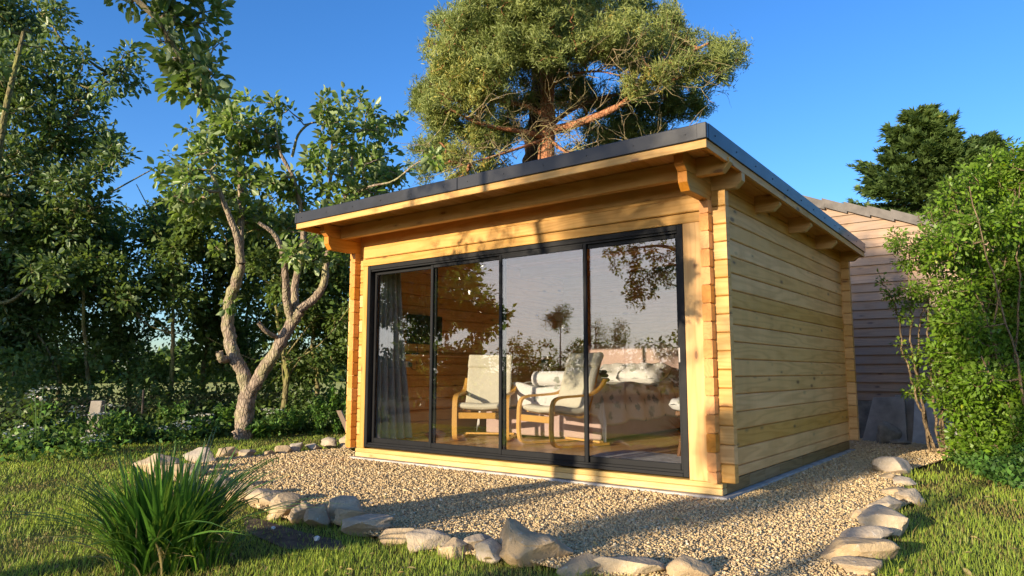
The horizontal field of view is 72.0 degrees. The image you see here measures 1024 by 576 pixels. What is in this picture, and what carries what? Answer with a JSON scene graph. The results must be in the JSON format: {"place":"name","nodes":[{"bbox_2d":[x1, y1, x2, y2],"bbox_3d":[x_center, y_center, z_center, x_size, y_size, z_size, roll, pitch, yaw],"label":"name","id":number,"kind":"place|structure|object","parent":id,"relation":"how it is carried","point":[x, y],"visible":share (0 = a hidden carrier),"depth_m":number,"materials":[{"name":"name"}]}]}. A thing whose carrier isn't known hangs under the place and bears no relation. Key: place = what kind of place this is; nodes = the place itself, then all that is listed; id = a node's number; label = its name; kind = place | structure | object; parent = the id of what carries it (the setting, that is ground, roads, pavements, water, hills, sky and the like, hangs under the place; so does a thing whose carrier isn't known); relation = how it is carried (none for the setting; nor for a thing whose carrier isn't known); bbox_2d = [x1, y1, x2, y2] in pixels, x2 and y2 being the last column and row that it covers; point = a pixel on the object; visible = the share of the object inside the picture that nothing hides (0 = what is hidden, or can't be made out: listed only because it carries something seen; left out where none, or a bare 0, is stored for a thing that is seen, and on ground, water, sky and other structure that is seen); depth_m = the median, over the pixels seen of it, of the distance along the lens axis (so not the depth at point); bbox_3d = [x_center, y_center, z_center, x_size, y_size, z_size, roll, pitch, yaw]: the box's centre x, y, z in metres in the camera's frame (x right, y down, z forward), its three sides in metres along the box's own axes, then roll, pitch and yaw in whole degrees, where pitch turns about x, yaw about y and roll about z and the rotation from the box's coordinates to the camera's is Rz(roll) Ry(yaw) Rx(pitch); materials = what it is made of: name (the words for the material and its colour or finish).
{"place":"outdoors","nodes":[
{"label":"outdoors","id":0,"kind":"place"},
{"bbox_2d":[0,377,1023,575],"bbox_3d":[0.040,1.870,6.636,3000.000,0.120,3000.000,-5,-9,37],"label":"lawn ground","id":1,"kind":"structure","parent":0,"point":[949,464],"depth_m":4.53,"materials":[{"name":"green plant"}]},
{"bbox_2d":[0,423,68,465],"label":"cow parsley","id":2,"kind":"object","parent":1,"relation":"on","point":[37,455],"visible":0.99,"depth_m":7.89,"materials":[{"name":"green plant"}]},
{"bbox_2d":[1,386,76,459],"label":"cow parsley","id":3,"kind":"object","parent":1,"relation":"on","point":[36,419],"visible":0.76,"depth_m":8.48,"materials":[{"name":"green plant"}]},
{"bbox_2d":[0,193,108,420],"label":"hedgerow tree","id":4,"kind":"object","parent":1,"relation":"on","point":[41,315],"visible":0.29,"depth_m":11.61,"materials":[{"name":"green plant"}]},
{"bbox_2d":[8,170,124,410],"bbox_3d":[-8.856,0.430,13.662,3.414,5.016,2.179,-5,-9,37],"label":"hedgerow tree","id":5,"kind":"object","parent":1,"relation":"on","point":[63,337],"visible":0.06,"depth_m":13.27,"materials":[{"name":"green plant"}]},
{"bbox_2d":[0,0,154,395],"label":"apple tree","id":6,"kind":"object","parent":1,"relation":"on","point":[27,157],"visible":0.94,"depth_m":11.08,"materials":[{"name":"green plant"}]},
{"bbox_2d":[50,405,112,453],"bbox_3d":[-5.400,1.800,8.788,0.812,0.692,0.810,-5,-9,37],"label":"cow parsley","id":7,"kind":"object","parent":1,"relation":"on","point":[70,432],"visible":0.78,"depth_m":8.75,"materials":[{"name":"green plant"}]},
{"bbox_2d":[53,432,129,458],"bbox_3d":[-5.025,1.920,8.477,0.802,0.353,0.831,-5,-9,37],"label":"cow parsley","id":8,"kind":"object","parent":1,"relation":"on","point":[91,442],"visible":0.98,"depth_m":8.46,"materials":[{"name":"green plant"}]},
{"bbox_2d":[87,401,105,437],"bbox_3d":[-5.732,1.861,9.676,0.224,0.620,0.099,0,-7,0],"label":"concrete post","id":9,"kind":"object","parent":1,"relation":"on","point":[95,407],"visible":0.47,"depth_m":9.65,"materials":[{"name":"grey concrete"}]},
{"bbox_2d":[53,403,141,451],"bbox_3d":[-5.275,1.817,9.170,1.043,0.640,0.814,-2,-7,16],"label":"cow parsley","id":10,"kind":"object","parent":1,"relation":"on","point":[114,427],"visible":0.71,"depth_m":9.12,"materials":[{"name":"green plant"}]},
{"bbox_2d":[12,160,201,408],"bbox_3d":[-6.666,-0.091,11.754,2.815,5.004,2.823,-5,-9,37],"label":"hedgerow tree","id":11,"kind":"object","parent":1,"relation":"on","point":[100,267],"visible":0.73,"depth_m":11.31,"materials":[{"name":"green plant"}]},
{"bbox_2d":[0,0,236,188],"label":"apple tree","id":12,"kind":"object","parent":1,"relation":"on","point":[182,71],"visible":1,"depth_m":3.08,"materials":[{"name":"green plant"}]},
{"bbox_2d":[102,408,140,435],"bbox_3d":[-5.506,1.944,9.863,0.662,0.536,0.446,-5,-9,37],"label":"leafy herb","id":13,"kind":"object","parent":1,"relation":"on","point":[124,425],"visible":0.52,"depth_m":9.82,"materials":[{"name":"green plant"}]},
{"bbox_2d":[125,417,147,438],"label":"leafy herb","id":14,"kind":"object","parent":1,"relation":"on","point":[136,428],"visible":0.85,"depth_m":9.90,"materials":[{"name":"green plant"}]},
{"bbox_2d":[51,189,233,419],"bbox_3d":[-7.017,0.485,12.976,3.251,4.804,2.667,-5,-9,37],"label":"hedgerow tree","id":15,"kind":"object","parent":1,"relation":"on","point":[119,336],"visible":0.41,"depth_m":12.76,"materials":[{"name":"green plant"}]},
{"bbox_2d":[70,199,235,403],"bbox_3d":[-6.204,0.248,12.249,3.071,4.442,1.713,-3,-7,24],"label":"hedgerow tree","id":16,"kind":"object","parent":1,"relation":"on","point":[173,290],"visible":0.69,"depth_m":11.93,"materials":[{"name":"green plant"}]},
{"bbox_2d":[132,453,178,474],"bbox_3d":[-3.478,1.755,6.954,0.461,0.256,0.306,-2,-7,18],"label":"edging stone","id":17,"kind":"object","parent":1,"relation":"on","point":[167,459],"visible":0.33,"depth_m":6.87,"materials":[{"name":"stone"}]},
{"bbox_2d":[0,387,324,430],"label":"wire fence","id":18,"kind":"object","parent":1,"relation":"on","point":[143,400],"visible":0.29,"depth_m":10.76,"materials":[{"name":"grey metal"}]},
{"bbox_2d":[155,399,188,425],"bbox_3d":[-5.233,2.037,10.879,0.498,0.625,0.474,2,-7,-14],"label":"leafy herb","id":19,"kind":"object","parent":1,"relation":"on","point":[163,410],"visible":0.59,"depth_m":10.80,"materials":[{"name":"green plant"}]},
{"bbox_2d":[0,332,346,452],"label":"undergrowth","id":20,"kind":"object","parent":1,"relation":"on","point":[155,393],"visible":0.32,"depth_m":11.14,"materials":[{"name":"green plant"}]},
{"bbox_2d":[0,338,346,382],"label":"wood","id":21,"kind":"object","parent":1,"relation":"on","point":[181,371],"visible":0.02,"depth_m":68.48,"materials":[{"name":"green plant"}]},
{"bbox_2d":[3,426,350,575],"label":"pendulous sedge","id":22,"kind":"object","parent":1,"relation":"on","point":[160,527],"visible":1,"depth_m":3.55,"materials":[{"name":"green plant"}]},
{"bbox_2d":[142,420,216,446],"bbox_3d":[-4.675,2.075,9.945,1.008,0.414,0.876,2,-7,-15],"label":"cow parsley","id":23,"kind":"object","parent":1,"relation":"on","point":[182,439],"visible":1,"depth_m":9.89,"materials":[{"name":"green plant"}]},
{"bbox_2d":[176,413,230,439],"bbox_3d":[-4.647,2.113,10.633,0.737,0.472,0.972,-1,-7,5],"label":"cow parsley","id":24,"kind":"object","parent":1,"relation":"on","point":[206,421],"visible":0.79,"depth_m":10.67,"materials":[{"name":"green plant"}]},
{"bbox_2d":[136,184,278,405],"bbox_3d":[-5.877,0.237,13.102,2.932,5.452,2.993,0,-7,-4],"label":"hedgerow tree","id":25,"kind":"object","parent":1,"relation":"on","point":[201,330],"visible":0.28,"depth_m":13.22,"materials":[{"name":"green plant"}]},
{"bbox_2d":[110,198,318,404],"bbox_3d":[-5.715,0.597,14.447,4.222,5.150,2.688,-1,-7,11],"label":"hedgerow tree","id":26,"kind":"object","parent":1,"relation":"on","point":[249,325],"visible":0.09,"depth_m":14.14,"materials":[{"name":"green plant"}]},
{"bbox_2d":[212,400,237,425],"bbox_3d":[-4.542,2.104,11.319,0.494,0.640,0.618,4,-8,-31],"label":"leafy herb","id":27,"kind":"object","parent":1,"relation":"on","point":[227,412],"visible":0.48,"depth_m":11.18,"materials":[{"name":"green plant"}]},
{"bbox_2d":[244,416,282,438],"bbox_3d":[-3.794,2.155,10.768,0.568,0.401,0.458,2,-7,-16],"label":"leafy herb","id":28,"kind":"object","parent":1,"relation":"on","point":[260,430],"visible":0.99,"depth_m":10.74,"materials":[{"name":"green plant"}]},
{"bbox_2d":[206,198,349,414],"bbox_3d":[-3.574,0.434,12.425,2.891,4.137,2.366,-2,-7,14],"label":"hedgerow tree","id":29,"kind":"object","parent":1,"relation":"on","point":[261,254],"visible":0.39,"depth_m":12.24,"materials":[{"name":"green plant"}]},
{"bbox_2d":[254,408,305,436],"bbox_3d":[-3.798,2.180,11.283,0.784,0.517,0.844,5,-8,-36],"label":"cow parsley","id":30,"kind":"object","parent":1,"relation":"on","point":[271,413],"visible":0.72,"depth_m":11.33,"materials":[{"name":"green plant"}]},
{"bbox_2d":[273,405,311,434],"bbox_3d":[-3.537,2.155,11.443,0.478,0.520,0.600,-1,-7,6],"label":"leafy herb","id":31,"kind":"object","parent":1,"relation":"on","point":[292,418],"visible":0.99,"depth_m":11.46,"materials":[{"name":"green plant"}]},
{"bbox_2d":[235,199,350,422],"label":"hedgerow tree","id":32,"kind":"object","parent":1,"relation":"on","point":[322,366],"visible":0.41,"depth_m":12.76,"materials":[{"name":"green plant"}]},
{"bbox_2d":[243,516,345,550],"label":"bare soil","id":33,"kind":"structure","parent":1,"relation":"on","point":[286,539],"depth_m":4.29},
{"bbox_2d":[144,81,445,439],"bbox_3d":[-3.156,-0.507,10.570,4.521,5.647,2.204,0,-7,2],"label":"apple tree","id":34,"kind":"object","parent":1,"relation":"on","point":[379,176],"visible":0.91,"depth_m":10.59,"materials":[{"name":"green plant"}]},
{"bbox_2d":[289,442,302,451],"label":"edging stone","id":35,"kind":"object","parent":1,"relation":"on","point":[295,447],"visible":0.67,"depth_m":8.72,"materials":[{"name":"stone"}]},
{"bbox_2d":[264,233,348,398],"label":"hedgerow tree","id":36,"kind":"object","parent":1,"relation":"on","point":[319,334],"visible":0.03,"depth_m":13.24,"materials":[{"name":"green plant"}]},
{"bbox_2d":[307,392,341,434],"bbox_3d":[-3.044,2.031,11.429,0.546,0.708,0.551,2,-7,-15],"label":"leafy herb","id":37,"kind":"object","parent":1,"relation":"on","point":[319,407],"visible":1,"depth_m":11.33,"materials":[{"name":"green plant"}]},
{"bbox_2d":[321,437,336,448],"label":"edging stone","id":38,"kind":"object","parent":1,"relation":"on","point":[331,442],"visible":0.84,"depth_m":9.11,"materials":[{"name":"stone"}]},
{"bbox_2d":[323,380,346,433],"bbox_3d":[-2.821,1.949,11.517,0.530,0.884,0.526,2,-7,-19],"label":"leafy herb","id":39,"kind":"object","parent":1,"relation":"on","point":[336,426],"visible":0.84,"depth_m":11.48,"materials":[{"name":"green plant"}]},
{"bbox_2d":[336,410,345,431],"bbox_3d":[-2.452,2.014,10.372,0.272,0.420,0.036,0,-7,0],"label":"wooden stake","id":40,"kind":"object","parent":1,"relation":"on","point":[341,416],"visible":0.57,"depth_m":10.37,"materials":[{"name":"brown wood"}]},
{"bbox_2d":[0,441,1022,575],"bbox_3d":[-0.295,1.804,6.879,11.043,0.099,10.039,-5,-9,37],"label":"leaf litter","id":41,"kind":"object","parent":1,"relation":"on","point":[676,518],"visible":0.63,"depth_m":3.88,"materials":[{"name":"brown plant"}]},
{"bbox_2d":[174,438,954,575],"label":"gravel","id":42,"kind":"structure","parent":1,"relation":"on","point":[657,519],"depth_m":5.16,"materials":[{"name":"beige gravel"}]},
{"bbox_2d":[152,463,209,480],"bbox_3d":[-3.127,1.743,6.668,0.489,0.182,0.255,0,-7,2],"label":"edging stone","id":43,"kind":"object","parent":42,"relation":"on","point":[175,469],"visible":0.13,"depth_m":6.58,"materials":[{"name":"stone"}]},
{"bbox_2d":[183,447,215,462],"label":"edging stone","id":44,"kind":"object","parent":42,"relation":"on","point":[195,452],"visible":0.59,"depth_m":7.76,"materials":[{"name":"stone"}]},
{"bbox_2d":[216,447,238,456],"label":"edging stone","id":45,"kind":"object","parent":42,"relation":"on","point":[230,450],"visible":0.6,"depth_m":8.22,"materials":[{"name":"stone"}]},
{"bbox_2d":[225,483,253,501],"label":"edging stone","id":46,"kind":"object","parent":42,"relation":"on","point":[239,493],"visible":0.23,"depth_m":5.51,"materials":[{"name":"stone"}]},
{"bbox_2d":[238,449,255,456],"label":"edging stone","id":47,"kind":"object","parent":42,"relation":"on","point":[245,452],"visible":0.76,"depth_m":8.26,"materials":[{"name":"stone"}]},
{"bbox_2d":[245,488,281,508],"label":"edging stone","id":48,"kind":"object","parent":42,"relation":"on","point":[265,500],"visible":0.62,"depth_m":5.21,"materials":[{"name":"stone"}]},
{"bbox_2d":[274,445,291,453],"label":"edging stone","id":49,"kind":"object","parent":42,"relation":"on","point":[286,449],"visible":0.74,"depth_m":8.56,"materials":[{"name":"stone"}]},
{"bbox_2d":[267,492,300,521],"bbox_3d":[-1.583,1.527,4.909,0.219,0.202,0.244,1,-7,-11],"label":"edging stone","id":50,"kind":"object","parent":42,"relation":"on","point":[282,497],"visible":0.64,"depth_m":4.84,"materials":[{"name":"stone"}]},
{"bbox_2d":[288,501,314,523],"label":"edging stone","id":51,"kind":"object","parent":42,"relation":"on","point":[296,515],"visible":0.65,"depth_m":4.71,"materials":[{"name":"stone"}]},
{"bbox_2d":[305,443,321,449],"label":"edging stone","id":52,"kind":"object","parent":42,"relation":"on","point":[313,446],"visible":0.76,"depth_m":8.89,"materials":[{"name":"stone"}]},
{"bbox_2d":[304,503,331,527],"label":"edging stone","id":53,"kind":"object","parent":42,"relation":"on","point":[317,516],"visible":0.89,"depth_m":4.60,"materials":[{"name":"stone"}]},
{"bbox_2d":[327,495,363,518],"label":"edging stone","id":54,"kind":"object","parent":42,"relation":"on","point":[344,501],"visible":0.48,"depth_m":4.79,"materials":[{"name":"stone"}]},
{"bbox_2d":[334,508,369,525],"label":"edging stone","id":55,"kind":"object","parent":42,"relation":"on","point":[341,514],"visible":0.63,"depth_m":4.57,"materials":[{"name":"stone"}]},
{"bbox_2d":[341,514,393,536],"bbox_3d":[-0.897,1.485,4.383,0.326,0.134,0.192,1,-7,-7],"label":"edging stone","id":56,"kind":"object","parent":42,"relation":"on","point":[362,524],"visible":0.94,"depth_m":4.33,"materials":[{"name":"stone"}]},
{"bbox_2d":[379,528,414,545],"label":"edging stone","id":57,"kind":"object","parent":42,"relation":"on","point":[390,534],"visible":0.75,"depth_m":4.13,"materials":[{"name":"stone"}]},
{"bbox_2d":[405,529,450,553],"bbox_3d":[-0.480,1.444,4.034,0.271,0.133,0.182,3,-7,-22],"label":"edging stone","id":58,"kind":"object","parent":42,"relation":"on","point":[415,537],"visible":0.75,"depth_m":3.96,"materials":[{"name":"stone"}]},
{"bbox_2d":[436,537,467,560],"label":"edging stone","id":59,"kind":"object","parent":42,"relation":"on","point":[450,545],"visible":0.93,"depth_m":3.83,"materials":[{"name":"stone"}]},
{"bbox_2d":[463,533,491,554],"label":"edging stone","id":60,"kind":"object","parent":42,"relation":"on","point":[472,540],"visible":0.34,"depth_m":3.89,"materials":[{"name":"stone"}]},
{"bbox_2d":[474,538,501,564],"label":"edging stone","id":61,"kind":"object","parent":42,"relation":"on","point":[491,548],"visible":0.81,"depth_m":3.73,"materials":[{"name":"stone"}]},
{"bbox_2d":[497,518,573,567],"bbox_3d":[0.114,1.379,3.804,0.428,0.257,0.302,1,-7,-5],"label":"edging stone","id":62,"kind":"object","parent":42,"relation":"on","point":[518,542],"visible":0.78,"depth_m":3.70,"materials":[{"name":"stone"}]},
{"bbox_2d":[556,553,600,575],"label":"edging stone","id":63,"kind":"object","parent":42,"relation":"on","point":[572,565],"visible":0.85,"depth_m":3.47,"materials":[{"name":"stone"}]},
{"bbox_2d":[593,556,665,575],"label":"edging stone","id":64,"kind":"object","parent":42,"relation":"on","point":[635,565],"visible":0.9,"depth_m":3.44,"materials":[{"name":"stone"}]},
{"bbox_2d":[666,554,715,575],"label":"edging stone","id":65,"kind":"object","parent":42,"relation":"on","point":[683,565],"visible":0.99,"depth_m":3.39,"materials":[{"name":"stone"}]},
{"bbox_2d":[831,555,882,575],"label":"edging stone","id":66,"kind":"object","parent":42,"relation":"on","point":[853,564],"visible":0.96,"depth_m":3.44,"materials":[{"name":"stone"}]},
{"bbox_2d":[849,508,866,519],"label":"edging stone","id":67,"kind":"object","parent":42,"relation":"on","point":[855,513],"visible":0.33,"depth_m":4.74,"materials":[{"name":"stone"}]},
{"bbox_2d":[820,537,899,564],"bbox_3d":[1.822,1.395,3.699,0.368,0.161,0.239,-5,-9,37],"label":"edging stone","id":68,"kind":"object","parent":42,"relation":"on","point":[871,548],"visible":0.64,"depth_m":3.63,"materials":[{"name":"stone"}]},
{"bbox_2d":[839,526,894,538],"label":"edging stone","id":69,"kind":"object","parent":42,"relation":"on","point":[882,532],"visible":0.54,"depth_m":4.07,"materials":[{"name":"stone"}]},
{"bbox_2d":[857,504,908,538],"bbox_3d":[2.311,1.460,4.359,0.269,0.206,0.310,-5,-9,37],"label":"edging stone","id":70,"kind":"object","parent":42,"relation":"on","point":[884,516],"visible":0.79,"depth_m":4.29,"materials":[{"name":"stone"}]},
{"bbox_2d":[865,495,902,510],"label":"edging stone","id":71,"kind":"object","parent":42,"relation":"on","point":[891,502],"visible":0.66,"depth_m":5.05,"materials":[{"name":"stone"}]},
{"bbox_2d":[862,397,907,440],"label":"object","id":72,"kind":"object","parent":42,"relation":"on","point":[891,410],"depth_m":10.74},
{"bbox_2d":[876,422,901,443],"bbox_3d":[5.493,2.156,10.259,0.363,0.420,0.218,0,-7,-2],"label":"broken block","id":73,"kind":"object","parent":42,"relation":"on","point":[886,431],"depth_m":10.19,"materials":[{"name":"concrete"}]},
{"bbox_2d":[871,456,911,475],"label":"edging stone","id":74,"kind":"object","parent":42,"relation":"on","point":[891,464],"visible":0.81,"depth_m":6.89,"materials":[{"name":"stone"}]},
{"bbox_2d":[881,486,907,495],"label":"edging stone","id":75,"kind":"object","parent":42,"relation":"on","point":[892,490],"visible":0.48,"depth_m":5.65,"materials":[{"name":"stone"}]},
{"bbox_2d":[888,439,910,444],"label":"flat stone","id":76,"kind":"object","parent":42,"relation":"on","point":[900,441],"visible":0.84,"depth_m":9.99,"materials":[{"name":"stone"}]},
{"bbox_2d":[895,395,914,441],"bbox_3d":[6.077,1.986,10.647,0.599,0.720,0.187,-5,-9,37],"label":"paving slab","id":77,"kind":"object","parent":42,"relation":"on","point":[909,404],"depth_m":10.68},
{"bbox_2d":[893,476,917,486],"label":"edging stone","id":78,"kind":"object","parent":42,"relation":"on","point":[905,481],"visible":0.84,"depth_m":6.19,"materials":[{"name":"stone"}]},
{"bbox_2d":[894,488,925,505],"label":"edging stone","id":79,"kind":"object","parent":42,"relation":"on","point":[912,495],"visible":0.84,"depth_m":5.36,"materials":[{"name":"stone"}]},
{"bbox_2d":[874,202,971,452],"bbox_3d":[4.930,0.491,8.344,1.088,3.042,0.951,1,-7,-7],"label":"privet bush","id":80,"kind":"object","parent":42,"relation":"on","point":[914,294],"visible":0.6,"depth_m":8.42,"materials":[{"name":"green plant"}]},
{"bbox_2d":[912,394,960,444],"bbox_3d":[6.218,1.940,10.341,0.619,0.740,0.265,-5,-9,37],"label":"paving slab","id":81,"kind":"object","parent":42,"relation":"on","point":[919,435],"depth_m":10.38,"materials":[{"name":"stone"}]},
{"bbox_2d":[387,0,755,186],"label":"pine tree","id":82,"kind":"object","parent":1,"relation":"on","point":[466,72],"visible":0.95,"depth_m":18.72,"materials":[{"name":"green plant"}]},
{"bbox_2d":[295,122,865,499],"bbox_3d":[1.071,0.646,8.392,4.840,2.848,5.268,-5,-9,37],"label":"garden cabin","id":83,"kind":"object","parent":1,"relation":"on","point":[554,261],"visible":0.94,"depth_m":7.04,"materials":[{"name":"brown wood"}]},
{"bbox_2d":[375,273,412,438],"bbox_3d":[-1.404,0.705,8.419,0.121,2.157,0.605,-6,-9,42],"label":"curtain","id":84,"kind":"object","parent":83,"relation":"hanging from","point":[393,418],"visible":0.88,"depth_m":8.35,"materials":[{"name":"fabric"}]},
{"bbox_2d":[406,314,441,352],"bbox_3d":[-1.135,0.596,8.946,0.120,0.493,0.610,-5,-9,37],"label":"television","id":85,"kind":"object","parent":83,"relation":"attached to","point":[418,329],"visible":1,"depth_m":8.84,"materials":[{"name":"metal"}]},
{"bbox_2d":[452,354,516,440],"bbox_3d":[-0.312,1.308,8.544,0.668,1.015,0.803,-1,-7,8],"label":"armchair","id":86,"kind":"object","parent":83,"relation":"on","point":[481,386],"visible":0.86,"depth_m":8.70,"materials":[{"name":"white fabric"}]},
{"bbox_2d":[516,352,609,447],"bbox_3d":[0.566,1.223,7.830,0.803,1.015,0.668,4,-8,-33],"label":"armchair","id":87,"kind":"object","parent":83,"relation":"on","point":[568,401],"visible":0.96,"depth_m":7.81,"materials":[{"name":"white fabric"}]},
{"bbox_2d":[477,342,679,441],"bbox_3d":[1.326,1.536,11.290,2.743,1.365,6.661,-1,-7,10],"label":"double bed","id":88,"kind":"object","parent":83,"relation":"on","point":[624,409],"visible":0.6,"depth_m":8.70,"materials":[{"name":"white fabric"}]},
{"bbox_2d":[599,370,609,381],"bbox_3d":[0.988,1.056,8.476,0.320,0.142,0.240,-5,-9,37],"label":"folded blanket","id":89,"kind":"object","parent":88,"relation":"on","point":[603,374],"visible":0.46,"depth_m":8.40,"materials":[{"name":"fabric"}]},
{"bbox_2d":[600,363,635,381],"bbox_3d":[1.548,1.243,10.265,0.658,0.308,0.413,-4,-8,31],"label":"pillow","id":90,"kind":"object","parent":88,"relation":"on","point":[613,369],"visible":0.34,"depth_m":10.24,"materials":[{"name":"fabric"}]},
{"bbox_2d":[616,362,671,382],"bbox_3d":[1.831,1.177,9.801,0.677,0.285,0.426,-5,-9,37],"label":"pillow","id":91,"kind":"object","parent":88,"relation":"on","point":[644,372],"visible":0.94,"depth_m":9.66,"materials":[{"name":"fabric"}]},
{"bbox_2d":[591,450,680,462],"bbox_3d":[1.270,1.574,6.534,1.040,0.021,0.759,-5,-9,37],"label":"floor rug","id":92,"kind":"object","parent":83,"relation":"on","point":[647,456],"visible":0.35,"depth_m":6.55,"materials":[{"name":"grey fabric"}]},
{"bbox_2d":[647,270,675,292],"bbox_3d":[2.396,-0.108,10.399,0.800,0.300,0.241,-5,-9,37],"label":"air conditioner","id":93,"kind":"object","parent":83,"relation":"attached to","point":[660,281],"visible":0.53,"depth_m":10.41,"materials":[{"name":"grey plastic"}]},
{"bbox_2d":[675,411,680,455],"bbox_3d":[1.811,1.379,6.622,0.434,0.438,0.360,-5,-9,37],"label":"stool","id":94,"kind":"object","parent":83,"relation":"on","point":[677,413],"visible":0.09,"depth_m":6.59,"materials":[{"name":"brown wood"}]},
{"bbox_2d":[669,397,679,410],"bbox_3d":[1.755,1.093,6.699,0.432,0.154,0.376,-4,-8,31],"label":"cushion","id":95,"kind":"object","parent":94,"relation":"on","point":[674,403],"visible":0.14,"depth_m":6.63,"materials":[{"name":"fabric"}]},
{"bbox_2d":[803,195,1023,437],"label":"timber shed","id":96,"kind":"structure","parent":1,"relation":"on","point":[881,370],"depth_m":11.38,"materials":[{"name":"brown wood"}]},
{"bbox_2d":[842,102,1006,221],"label":"cypress tree","id":97,"kind":"object","parent":1,"relation":"on","point":[929,142],"visible":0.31,"depth_m":14.98,"materials":[{"name":"green plant"}]},
{"bbox_2d":[913,137,1023,467],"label":"privet bush","id":98,"kind":"object","parent":1,"relation":"on","point":[986,302],"visible":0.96,"depth_m":7.92,"materials":[{"name":"green plant"}]},
{"bbox_2d":[922,129,1016,204],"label":"cypress tree","id":99,"kind":"object","parent":1,"relation":"on","point":[994,137],"visible":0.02,"depth_m":16.20,"materials":[{"name":"green plant"}]},
{"bbox_2d":[942,431,1023,490],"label":"ground cover","id":100,"kind":"object","parent":1,"relation":"on","point":[989,468],"visible":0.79,"depth_m":6.82,"materials":[{"name":"green plant"}]},
{"bbox_2d":[0,0,1023,372],"label":"sky","id":101,"kind":"structure","parent":0,"point":[815,99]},
{"bbox_2d":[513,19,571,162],"bbox_3d":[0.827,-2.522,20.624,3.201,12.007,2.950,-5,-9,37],"label":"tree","id":102,"kind":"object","parent":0,"point":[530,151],"visible":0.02,"depth_m":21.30,"materials":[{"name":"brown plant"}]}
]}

